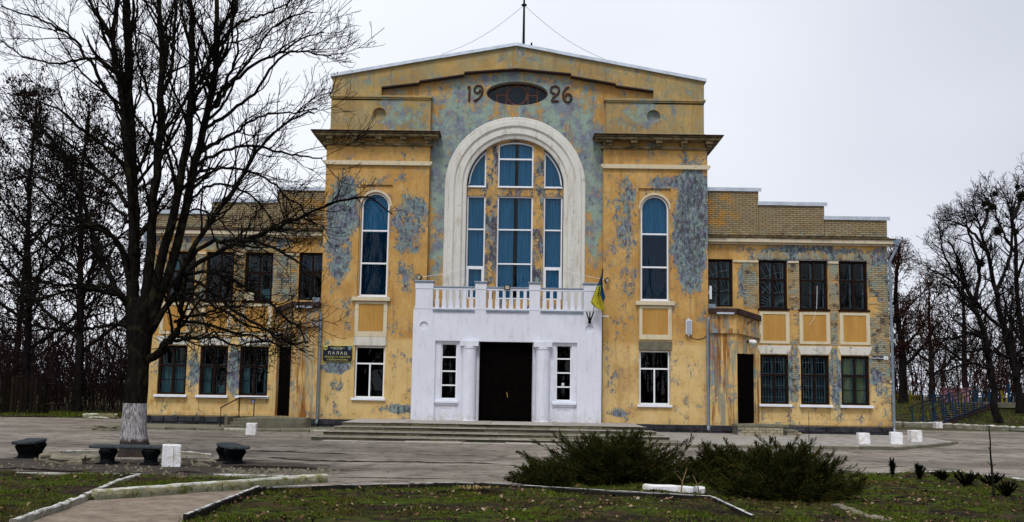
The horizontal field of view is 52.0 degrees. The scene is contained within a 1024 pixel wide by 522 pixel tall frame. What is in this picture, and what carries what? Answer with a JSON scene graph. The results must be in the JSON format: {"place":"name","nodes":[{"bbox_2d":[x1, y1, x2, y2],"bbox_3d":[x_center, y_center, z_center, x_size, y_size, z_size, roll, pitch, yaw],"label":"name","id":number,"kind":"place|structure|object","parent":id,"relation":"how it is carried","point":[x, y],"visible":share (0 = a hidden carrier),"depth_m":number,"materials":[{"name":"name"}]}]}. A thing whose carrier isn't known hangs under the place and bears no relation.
{"place":"outdoors","nodes":[
{"label":"outdoors","id":0,"kind":"place"},
{"bbox_2d":[0,466,276,521],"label":"lawn","id":1,"kind":"structure","parent":0,"point":[77,491],"depth_m":15.69,"materials":[{"name":"plant"}]},
{"bbox_2d":[0,469,216,518],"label":"dead leaves","id":2,"kind":"object","parent":1,"relation":"on","point":[45,490],"visible":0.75,"depth_m":16.13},
{"bbox_2d":[80,423,333,431],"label":"pavement","id":3,"kind":"structure","parent":0,"point":[202,427],"depth_m":35.48,"materials":[{"name":"concrete"}]},
{"bbox_2d":[219,397,266,426],"bbox_3d":[-9.786,5.430,37.919,0.438,1.043,1.942,-5,-9,43],"label":"handrail","id":4,"kind":"object","parent":3,"relation":"on","point":[239,406],"visible":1,"depth_m":38.09,"materials":[{"name":"black metal"}]},
{"bbox_2d":[224,415,310,427],"bbox_3d":[-8.770,5.791,37.715,2.978,0.370,2.740,1,-7,0],"label":"porch landing","id":5,"kind":"object","parent":3,"relation":"on","point":[272,422],"visible":0.89,"depth_m":37.13,"materials":[{"name":"concrete"}]},
{"bbox_2d":[0,382,1023,521],"bbox_3d":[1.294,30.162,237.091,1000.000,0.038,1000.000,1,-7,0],"label":"ground","id":6,"kind":"structure","parent":0,"point":[71,434],"depth_m":24.81,"materials":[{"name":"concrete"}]},
{"bbox_2d":[11,438,46,458],"bbox_3d":[-10.108,3.941,22.030,0.493,0.375,1.500,2,-7,-12],"label":"bench","id":7,"kind":"object","parent":6,"relation":"on","point":[29,448],"visible":0.92,"depth_m":21.55,"materials":[{"name":"stone"}]},
{"bbox_2d":[9,494,87,521],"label":"kerb","id":8,"kind":"structure","parent":6,"relation":"on","point":[50,510],"depth_m":12.71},
{"bbox_2d":[39,451,61,459],"bbox_3d":[-9.349,3.952,21.288,0.475,0.200,0.362,1,-8,-28],"label":"broken slab","id":9,"kind":"object","parent":6,"relation":"on","point":[45,455],"depth_m":21.12,"materials":[{"name":"concrete"}]},
{"bbox_2d":[0,465,114,472],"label":"asphalt layer","id":10,"kind":"object","parent":6,"relation":"on","point":[58,469],"visible":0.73,"depth_m":18.88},
{"bbox_2d":[0,404,121,417],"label":"verge","id":11,"kind":"structure","parent":6,"relation":"on","point":[56,416],"depth_m":47.99,"materials":[{"name":"green plant"}]},
{"bbox_2d":[0,374,55,413],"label":"plank fence","id":12,"kind":"object","parent":11,"relation":"on","point":[44,404],"visible":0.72,"depth_m":47.62,"materials":[{"name":"wood"}]},
{"bbox_2d":[0,148,125,405],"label":"tree","id":13,"kind":"object","parent":11,"relation":"on","point":[56,342],"visible":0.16,"depth_m":63.69,"materials":[{"name":"black plant"}]},
{"bbox_2d":[0,298,127,412],"bbox_3d":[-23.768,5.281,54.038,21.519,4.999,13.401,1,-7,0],"label":"undergrowth","id":14,"kind":"object","parent":11,"relation":"on","point":[114,380],"visible":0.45,"depth_m":52.51,"materials":[{"name":"plant"}]},
{"bbox_2d":[0,70,180,409],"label":"tree","id":15,"kind":"object","parent":11,"relation":"on","point":[28,242],"visible":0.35,"depth_m":55.12,"materials":[{"name":"plant"}]},
{"bbox_2d":[57,227,145,357],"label":"tree","id":16,"kind":"object","parent":11,"relation":"on","point":[114,306],"visible":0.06,"depth_m":66.22,"materials":[{"name":"black plant"}]},
{"bbox_2d":[47,453,86,464],"bbox_3d":[-8.614,3.851,20.369,0.696,0.205,0.413,2,-4,-8],"label":"broken slab","id":17,"kind":"object","parent":6,"relation":"on","point":[58,458],"depth_m":20.25,"materials":[{"name":"concrete"}]},
{"bbox_2d":[0,264,140,397],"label":"wood","id":18,"kind":"object","parent":6,"relation":"on","point":[61,318],"visible":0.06,"depth_m":97.76,"materials":[{"name":"plant"}]},
{"bbox_2d":[15,472,139,474],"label":"kerb","id":19,"kind":"structure","parent":6,"relation":"on","point":[49,473],"depth_m":17.66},
{"bbox_2d":[59,450,98,452],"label":"kerb","id":20,"kind":"structure","parent":6,"relation":"on","point":[79,451],"depth_m":23.39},
{"bbox_2d":[82,454,100,462],"bbox_3d":[-8.345,3.950,20.934,0.567,0.162,0.360,2,-4,6],"label":"broken slab","id":21,"kind":"object","parent":6,"relation":"on","point":[92,458],"depth_m":20.82,"materials":[{"name":"concrete"}]},
{"bbox_2d":[82,413,118,418],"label":"broken slab","id":22,"kind":"object","parent":6,"relation":"on","point":[97,416],"depth_m":44.14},
{"bbox_2d":[91,424,119,430],"bbox_3d":[-13.307,5.471,34.430,0.921,0.196,0.373,2,-5,0],"label":"broken slab","id":23,"kind":"object","parent":6,"relation":"on","point":[95,427],"depth_m":34.29,"materials":[{"name":"concrete"}]},
{"bbox_2d":[0,42,214,411],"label":"tree","id":24,"kind":"object","parent":6,"relation":"on","point":[82,247],"visible":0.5,"depth_m":52.16,"materials":[{"name":"plant"}]},
{"bbox_2d":[83,474,140,499],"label":"kerb","id":25,"kind":"structure","parent":6,"relation":"on","point":[127,478],"depth_m":15.93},
{"bbox_2d":[89,444,162,465],"bbox_3d":[-7.541,3.825,20.721,1.550,0.375,0.492,1,-7,-2],"label":"bench","id":26,"kind":"object","parent":6,"relation":"on","point":[109,452],"visible":0.95,"depth_m":20.55,"materials":[{"name":"stone"}]},
{"bbox_2d":[0,457,341,475],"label":"rubble","id":27,"kind":"object","parent":6,"relation":"on","point":[287,470],"visible":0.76,"depth_m":19.27,"materials":[{"name":"concrete"}]},
{"bbox_2d":[161,444,180,466],"bbox_3d":[-6.552,3.741,20.195,0.346,0.427,0.346,4,-7,-19],"label":"bollard block","id":28,"kind":"object","parent":6,"relation":"on","point":[171,455],"depth_m":20.05,"materials":[{"name":"concrete"}]},
{"bbox_2d":[174,469,210,472],"bbox_3d":[-5.802,3.866,19.377,0.710,0.068,1.274,1,-7,0],"label":"asphalt layer","id":29,"kind":"object","parent":6,"relation":"on","point":[196,471],"visible":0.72,"depth_m":18.95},
{"bbox_2d":[181,451,213,456],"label":"kerb","id":30,"kind":"structure","parent":6,"relation":"on","point":[196,453],"depth_m":23.34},
{"bbox_2d":[0,0,401,456],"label":"tree","id":31,"kind":"object","parent":6,"relation":"on","point":[145,312],"visible":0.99,"depth_m":22.94,"materials":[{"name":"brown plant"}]},
{"bbox_2d":[190,458,215,465],"bbox_3d":[-6.085,3.965,20.713,0.502,0.140,0.419,1,-7,-17],"label":"broken slab","id":32,"kind":"object","parent":6,"relation":"on","point":[206,462],"depth_m":20.55,"materials":[{"name":"concrete"}]},
{"bbox_2d":[91,474,327,499],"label":"kerb","id":33,"kind":"structure","parent":6,"relation":"on","point":[161,490],"depth_m":15.51,"materials":[{"name":"concrete"}]},
{"bbox_2d":[183,485,259,521],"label":"kerb","id":34,"kind":"structure","parent":6,"relation":"on","point":[206,510],"depth_m":13.19,"materials":[{"name":"concrete"}]},
{"bbox_2d":[216,442,249,463],"bbox_3d":[-5.747,3.947,21.498,0.490,0.375,1.500,4,-8,-25],"label":"bench","id":35,"kind":"object","parent":6,"relation":"on","point":[231,453],"visible":0.98,"depth_m":21.04,"materials":[{"name":"stone"}]},
{"bbox_2d":[245,423,257,434],"bbox_3d":[-8.206,5.292,33.090,0.316,0.375,0.310,2,-7,-2],"label":"bollard block","id":36,"kind":"object","parent":6,"relation":"on","point":[251,428],"depth_m":32.94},
{"bbox_2d":[214,474,295,477],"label":"kerb","id":37,"kind":"structure","parent":6,"relation":"on","point":[244,475],"depth_m":17.75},
{"bbox_2d":[230,464,330,468],"bbox_3d":[-4.549,4.044,20.732,1.862,0.086,1.238,1,-7,0],"label":"asphalt layer","id":38,"kind":"object","parent":6,"relation":"on","point":[302,466],"visible":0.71,"depth_m":20.32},
{"bbox_2d":[246,449,352,454],"bbox_3d":[-5.056,4.581,25.270,3.140,0.066,1.149,-1,-7,16],"label":"asphalt layer","id":39,"kind":"object","parent":6,"relation":"on","point":[301,451],"visible":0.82,"depth_m":24.96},
{"bbox_2d":[266,456,500,463],"bbox_3d":[-2.865,4.305,22.693,5.383,0.082,1.717,0,-7,10],"label":"asphalt layer","id":40,"kind":"object","parent":6,"relation":"on","point":[334,459],"visible":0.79,"depth_m":22.34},
{"bbox_2d":[328,474,452,478],"bbox_3d":[-2.146,3.883,18.962,2.224,0.052,1.324,1,-7,0],"label":"asphalt layer","id":41,"kind":"object","parent":6,"relation":"on","point":[392,476],"visible":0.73,"depth_m":18.57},
{"bbox_2d":[408,452,488,455],"bbox_3d":[-1.499,4.671,25.431,2.110,0.048,1.725,1,-7,0],"label":"asphalt layer","id":42,"kind":"object","parent":6,"relation":"on","point":[424,453],"visible":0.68,"depth_m":24.98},
{"bbox_2d":[310,418,681,445],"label":"entrance steps","id":43,"kind":"structure","parent":6,"relation":"on","point":[437,431],"depth_m":33.36,"materials":[{"name":"concrete"}]},
{"bbox_2d":[260,482,754,519],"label":"kerb","id":44,"kind":"structure","parent":6,"relation":"on","point":[737,510],"depth_m":15.75,"materials":[{"name":"concrete"}]},
{"bbox_2d":[143,42,899,434],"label":"clubhouse","id":45,"kind":"structure","parent":6,"relation":"on","point":[527,174],"depth_m":39.60,"materials":[{"name":"paint"}]},
{"bbox_2d":[158,346,187,393],"bbox_3d":[-12.778,4.116,39.689,1.060,1.820,0.272,1,-7,0],"label":"window","id":46,"kind":"structure","parent":45,"relation":"in","point":[172,376],"depth_m":39.69,"materials":[{"name":"brown paint"}]},
{"bbox_2d":[168,252,195,299],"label":"window","id":47,"kind":"structure","parent":45,"relation":"in","point":[184,254],"depth_m":40.08,"materials":[{"name":"glass"}]},
{"bbox_2d":[199,346,227,394],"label":"window","id":48,"kind":"structure","parent":45,"relation":"in","point":[205,388],"depth_m":39.62,"materials":[{"name":"brown paint"}]},
{"bbox_2d":[206,252,234,299],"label":"window","id":49,"kind":"structure","parent":45,"relation":"in","point":[207,293],"depth_m":40.02,"materials":[{"name":"glass"}]},
{"bbox_2d":[239,347,268,395],"bbox_3d":[-9.708,4.162,39.663,1.060,1.820,0.272,1,-7,0],"label":"window","id":50,"kind":"structure","parent":45,"relation":"in","point":[244,387],"depth_m":39.59,"materials":[{"name":"brown paint"}]},
{"bbox_2d":[244,253,272,300],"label":"window","id":51,"kind":"structure","parent":45,"relation":"in","point":[253,259],"depth_m":40.03,"materials":[{"name":"glass"}]},
{"bbox_2d":[298,253,322,299],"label":"window","id":52,"kind":"structure","parent":45,"relation":"in","point":[313,261],"depth_m":40.06,"materials":[{"name":"glass"}]},
{"bbox_2d":[322,345,352,361],"bbox_3d":[-6.459,3.433,38.881,1.120,0.621,0.058,1,-7,0],"label":"name plaque","id":53,"kind":"object","parent":45,"relation":"attached to","point":[338,353],"visible":0.99,"depth_m":38.87,"materials":[{"name":"blue metal"}]},
{"bbox_2d":[354,346,384,397],"bbox_3d":[-5.273,4.119,38.970,1.100,1.900,0.065,1,-7,0],"label":"window","id":54,"kind":"structure","parent":45,"relation":"in","point":[357,347],"depth_m":38.95,"materials":[{"name":"white plastic"}]},
{"bbox_2d":[359,193,389,295],"bbox_3d":[-5.171,-0.622,39.655,1.250,3.940,0.194,1,-7,0],"label":"window","id":55,"kind":"structure","parent":45,"relation":"in","point":[374,229],"depth_m":39.69,"materials":[{"name":"glass"}]},
{"bbox_2d":[440,343,457,398],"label":"window","id":56,"kind":"structure","parent":45,"relation":"in","point":[456,344],"depth_m":38.38,"materials":[{"name":"white plastic"}]},
{"bbox_2d":[465,196,485,298],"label":"window","id":57,"kind":"structure","parent":45,"relation":"in","point":[476,205],"depth_m":40.12,"materials":[{"name":"glass"}]},
{"bbox_2d":[468,151,486,185],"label":"window","id":58,"kind":"structure","parent":45,"relation":"in","point":[477,174],"depth_m":40.44,"materials":[{"name":"glass"}]},
{"bbox_2d":[478,342,505,420],"bbox_3d":[-0.719,4.430,38.493,0.963,2.905,0.078,1,-7,0],"label":"door","id":59,"kind":"structure","parent":45,"relation":"in","point":[492,370],"depth_m":38.46,"materials":[{"name":"wood"}]},
{"bbox_2d":[496,196,532,299],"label":"window","id":60,"kind":"structure","parent":45,"relation":"in","point":[505,204],"depth_m":40.11,"materials":[{"name":"glass"}]},
{"bbox_2d":[498,143,533,186],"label":"window","id":61,"kind":"structure","parent":45,"relation":"in","point":[506,152],"depth_m":40.46,"materials":[{"name":"glass"}]},
{"bbox_2d":[487,84,546,104],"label":"window","id":62,"kind":"structure","parent":45,"relation":"in","point":[513,94],"depth_m":40.85,"materials":[{"name":"brown glass"}]},
{"bbox_2d":[505,342,531,421],"bbox_3d":[0.248,4.440,38.451,0.963,2.905,0.145,1,-7,0],"label":"door","id":63,"kind":"structure","parent":45,"relation":"in","point":[518,391],"depth_m":38.45,"materials":[{"name":"wood"}]},
{"bbox_2d":[441,0,600,57],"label":"antenna mast","id":64,"kind":"object","parent":45,"relation":"on","point":[523,5],"visible":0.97,"depth_m":40.84,"materials":[{"name":"black metal"}]},
{"bbox_2d":[543,197,562,299],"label":"window","id":65,"kind":"structure","parent":45,"relation":"in","point":[553,206],"depth_m":40.08,"materials":[{"name":"glass"}]},
{"bbox_2d":[544,152,561,186],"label":"window","id":66,"kind":"structure","parent":45,"relation":"in","point":[552,173],"depth_m":40.42,"materials":[{"name":"glass"}]},
{"bbox_2d":[555,345,571,400],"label":"window","id":67,"kind":"structure","parent":45,"relation":"in","point":[570,358],"depth_m":38.35,"materials":[{"name":"white plastic"}]},
{"bbox_2d":[586,312,593,323],"bbox_3d":[2.835,2.063,38.279,0.301,0.414,0.284,1,-7,0],"label":"flag holder","id":68,"kind":"object","parent":45,"relation":"attached to","point":[589,317],"visible":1,"depth_m":38.22,"materials":[{"name":"black metal"}]},
{"bbox_2d":[591,269,604,311],"bbox_3d":[3.124,1.093,38.077,0.526,1.597,0.275,-1,-7,18],"label":"flag","id":69,"kind":"object","parent":68,"relation":"attached to","point":[597,300],"visible":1,"depth_m":38.02,"materials":[{"name":"yellow fabric"}]},
{"bbox_2d":[640,196,668,300],"bbox_3d":[5.358,-0.483,39.571,1.250,3.980,0.194,1,-7,0],"label":"window","id":70,"kind":"structure","parent":45,"relation":"in","point":[654,209],"depth_m":39.62,"materials":[{"name":"glass"}]},
{"bbox_2d":[639,351,669,404],"bbox_3d":[5.265,4.317,38.878,1.120,1.980,0.065,1,-7,0],"label":"window","id":71,"kind":"structure","parent":45,"relation":"in","point":[640,368],"depth_m":38.86,"materials":[{"name":"white plastic"}]},
{"bbox_2d":[685,318,705,339],"bbox_3d":[6.831,2.514,38.839,0.816,0.780,0.192,1,-7,0],"label":"loudspeaker","id":72,"kind":"object","parent":45,"relation":"attached to","point":[688,326],"visible":1,"depth_m":38.77,"materials":[{"name":"white plastic"}]},
{"bbox_2d":[708,259,731,306],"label":"window","id":73,"kind":"structure","parent":45,"relation":"in","point":[717,279],"depth_m":39.88,"materials":[{"name":"brown paint"}]},
{"bbox_2d":[758,260,786,308],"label":"window","id":74,"kind":"structure","parent":45,"relation":"in","point":[771,294],"depth_m":39.85,"materials":[{"name":"brown paint"}]},
{"bbox_2d":[760,355,787,403],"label":"window","id":75,"kind":"structure","parent":45,"relation":"in","point":[774,390],"depth_m":39.48,"materials":[{"name":"brown paint"}]},
{"bbox_2d":[799,261,826,322],"bbox_3d":[11.400,1.221,39.769,1.060,2.445,0.339,1,-7,0],"label":"window","id":76,"kind":"structure","parent":45,"relation":"in","point":[824,272],"depth_m":39.84,"materials":[{"name":"brown paint"}]},
{"bbox_2d":[800,355,828,404],"bbox_3d":[11.344,4.478,39.490,1.050,1.820,0.272,1,-7,0],"label":"window","id":77,"kind":"structure","parent":45,"relation":"in","point":[817,389],"depth_m":39.46,"materials":[{"name":"brown paint"}]},
{"bbox_2d":[839,262,866,309],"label":"window","id":78,"kind":"structure","parent":45,"relation":"in","point":[851,282],"depth_m":39.80,"materials":[{"name":"brown paint"}]},
{"bbox_2d":[841,356,868,404],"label":"window","id":79,"kind":"structure","parent":45,"relation":"in","point":[854,369],"depth_m":39.49,"materials":[{"name":"glass"}]},
{"bbox_2d":[642,484,695,492],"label":"kerb","id":80,"kind":"structure","parent":6,"relation":"on","point":[676,488],"depth_m":16.38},
{"bbox_2d":[832,503,892,521],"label":"kerb","id":81,"kind":"structure","parent":6,"relation":"on","point":[840,506],"depth_m":13.83,"materials":[{"name":"concrete"}]},
{"bbox_2d":[892,422,932,427],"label":"kerb","id":82,"kind":"structure","parent":6,"relation":"on","point":[916,424],"depth_m":50.51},
{"bbox_2d":[889,289,1023,401],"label":"wood","id":83,"kind":"object","parent":6,"relation":"on","point":[923,366],"visible":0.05,"depth_m":110.50,"materials":[{"name":"plant"}]},
{"bbox_2d":[943,423,1023,431],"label":"kerb","id":84,"kind":"structure","parent":6,"relation":"on","point":[985,427],"depth_m":48.05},
{"bbox_2d":[0,0,1023,397],"label":"sky","id":85,"kind":"structure","parent":0,"point":[892,109],"materials":[{"name":"white"}]},
{"bbox_2d":[177,469,1023,521],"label":"lawn","id":86,"kind":"structure","parent":0,"point":[609,512],"depth_m":14.07,"materials":[{"name":"plant"}]},
{"bbox_2d":[437,485,504,494],"bbox_3d":[-0.589,3.412,15.581,1.320,0.148,0.758,1,-7,0],"label":"withered tuft","id":87,"kind":"object","parent":86,"relation":"on","point":[469,489],"visible":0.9,"depth_m":15.49,"materials":[{"name":"plant"}]},
{"bbox_2d":[503,456,578,486],"bbox_3d":[0.453,3.386,16.709,1.224,0.518,1.092,1,-7,0],"label":"juniper","id":88,"kind":"object","parent":86,"relation":"on","point":[549,473],"visible":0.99,"depth_m":16.58,"materials":[{"name":"plant"}]},
{"bbox_2d":[187,470,1023,521],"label":"dead leaves","id":89,"kind":"object","parent":86,"relation":"on","point":[565,507],"visible":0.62,"depth_m":14.31,"materials":[{"name":"plant"}]},
{"bbox_2d":[510,427,724,485],"bbox_3d":[1.764,3.294,17.822,3.615,1.038,2.362,1,-7,0],"label":"juniper","id":90,"kind":"object","parent":86,"relation":"on","point":[622,459],"visible":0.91,"depth_m":17.43,"materials":[{"name":"plant"}]},
{"bbox_2d":[675,436,755,483],"bbox_3d":[3.607,3.430,17.988,1.759,0.848,1.476,1,-7,0],"label":"juniper","id":91,"kind":"object","parent":86,"relation":"on","point":[708,453],"visible":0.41,"depth_m":17.82,"materials":[{"name":"plant"}]},
{"bbox_2d":[687,432,871,501],"bbox_3d":[4.026,3.070,15.614,2.738,1.024,2.130,1,-7,0],"label":"juniper","id":92,"kind":"object","parent":86,"relation":"on","point":[801,473],"visible":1,"depth_m":15.28,"materials":[{"name":"plant"}]},
{"bbox_2d":[913,461,926,479],"bbox_3d":[7.486,3.868,19.345,0.265,0.349,0.329,-4,-9,36],"label":"shrub","id":93,"kind":"object","parent":86,"relation":"on","point":[920,470],"visible":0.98,"depth_m":19.30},
{"bbox_2d":[929,470,949,480],"bbox_3d":[7.811,3.905,19.137,0.353,0.238,0.396,1,-7,0],"label":"shrub","id":94,"kind":"object","parent":86,"relation":"on","point":[940,475],"visible":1,"depth_m":19.13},
{"bbox_2d":[952,469,980,486],"bbox_3d":[7.733,3.702,17.855,0.493,0.338,0.318,-1,-7,12],"label":"shrub","id":95,"kind":"object","parent":86,"relation":"on","point":[965,480],"visible":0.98,"depth_m":17.84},
{"bbox_2d":[974,471,1004,485],"bbox_3d":[8.264,3.763,18.122,0.397,0.301,0.505,7,-9,-41],"label":"shrub","id":96,"kind":"object","parent":86,"relation":"on","point":[997,478],"visible":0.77,"depth_m":18.09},
{"bbox_2d":[987,426,994,496],"bbox_3d":[7.493,3.142,16.418,0.134,1.122,0.044,1,-7,0],"label":"sapling","id":97,"kind":"object","parent":86,"relation":"on","point":[992,480],"visible":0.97,"depth_m":16.40,"materials":[{"name":"brown plant"}]},
{"bbox_2d":[994,481,1017,496],"bbox_3d":[7.703,3.553,16.331,0.322,0.293,0.363,1,-7,0],"label":"shrub","id":98,"kind":"object","parent":86,"relation":"on","point":[1007,490],"visible":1,"depth_m":16.33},
{"bbox_2d":[656,432,957,449],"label":"pavement","id":99,"kind":"structure","parent":0,"point":[837,441],"depth_m":33.23,"materials":[{"name":"concrete"}]},
{"bbox_2d":[732,423,801,435],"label":"porch steps","id":100,"kind":"structure","parent":99,"relation":"on","point":[761,429],"depth_m":37.02,"materials":[{"name":"brick"}]},
{"bbox_2d":[856,433,869,443],"bbox_3d":[10.706,5.407,32.004,0.356,0.349,0.356,1,-7,6],"label":"bollard block","id":101,"kind":"object","parent":99,"relation":"on","point":[862,438],"depth_m":31.84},
{"bbox_2d":[889,432,902,444],"bbox_3d":[11.771,5.433,32.207,0.356,0.379,0.354,1,-7,7],"label":"bollard block","id":102,"kind":"object","parent":99,"relation":"on","point":[896,438],"depth_m":32.05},
{"bbox_2d":[907,430,921,441],"bbox_3d":[13.092,5.685,34.125,0.364,0.378,0.364,0,-7,0],"label":"bollard block","id":103,"kind":"object","parent":99,"relation":"on","point":[914,435],"depth_m":33.96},
{"bbox_2d":[891,400,1023,430],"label":"grass bank","id":104,"kind":"structure","parent":0,"point":[898,416],"depth_m":57.74,"materials":[{"name":"plant"}]},
{"bbox_2d":[0,401,1023,426],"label":"grass","id":105,"kind":"structure","parent":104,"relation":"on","point":[60,413],"depth_m":54.35,"materials":[{"name":"plant"}]},
{"bbox_2d":[887,236,949,403],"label":"tree","id":106,"kind":"object","parent":104,"relation":"on","point":[900,312],"visible":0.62,"depth_m":65.44,"materials":[{"name":"black plant"}]},
{"bbox_2d":[893,269,977,402],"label":"tree","id":107,"kind":"object","parent":104,"relation":"on","point":[931,379],"visible":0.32,"depth_m":78.35,"materials":[{"name":"plant"}]},
{"bbox_2d":[938,388,970,402],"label":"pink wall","id":108,"kind":"structure","parent":104,"relation":"on","point":[946,392],"depth_m":82.13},
{"bbox_2d":[890,344,1023,401],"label":"undergrowth","id":109,"kind":"object","parent":104,"relation":"on","point":[998,377],"visible":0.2,"depth_m":80.51,"materials":[{"name":"plant"}]},
{"bbox_2d":[914,253,1001,387],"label":"tree","id":110,"kind":"object","parent":104,"relation":"on","point":[963,340],"visible":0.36,"depth_m":84.51,"materials":[{"name":"plant"}]},
{"bbox_2d":[894,191,1023,423],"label":"leaning tree","id":111,"kind":"object","parent":104,"relation":"on","point":[970,299],"visible":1,"depth_m":54.26,"materials":[{"name":"plant"}]},
{"bbox_2d":[909,385,1015,422],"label":"painted fence","id":112,"kind":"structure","parent":104,"relation":"on","point":[965,410],"depth_m":57.29,"materials":[{"name":"metal"}]},
{"bbox_2d":[929,156,1023,412],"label":"nest tree","id":113,"kind":"object","parent":104,"relation":"on","point":[1016,371],"visible":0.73,"depth_m":59.93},
{"bbox_2d":[970,171,1023,371],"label":"edge tree","id":114,"kind":"object","parent":104,"relation":"on","point":[1015,265],"visible":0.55,"depth_m":64.06,"materials":[{"name":"plant"}]},
{"bbox_2d":[971,278,1023,402],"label":"tree","id":115,"kind":"object","parent":104,"relation":"on","point":[1015,352],"visible":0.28,"depth_m":88.40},
{"bbox_2d":[982,273,1023,358],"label":"tree","id":116,"kind":"object","parent":104,"relation":"on","point":[998,337],"visible":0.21,"depth_m":96.92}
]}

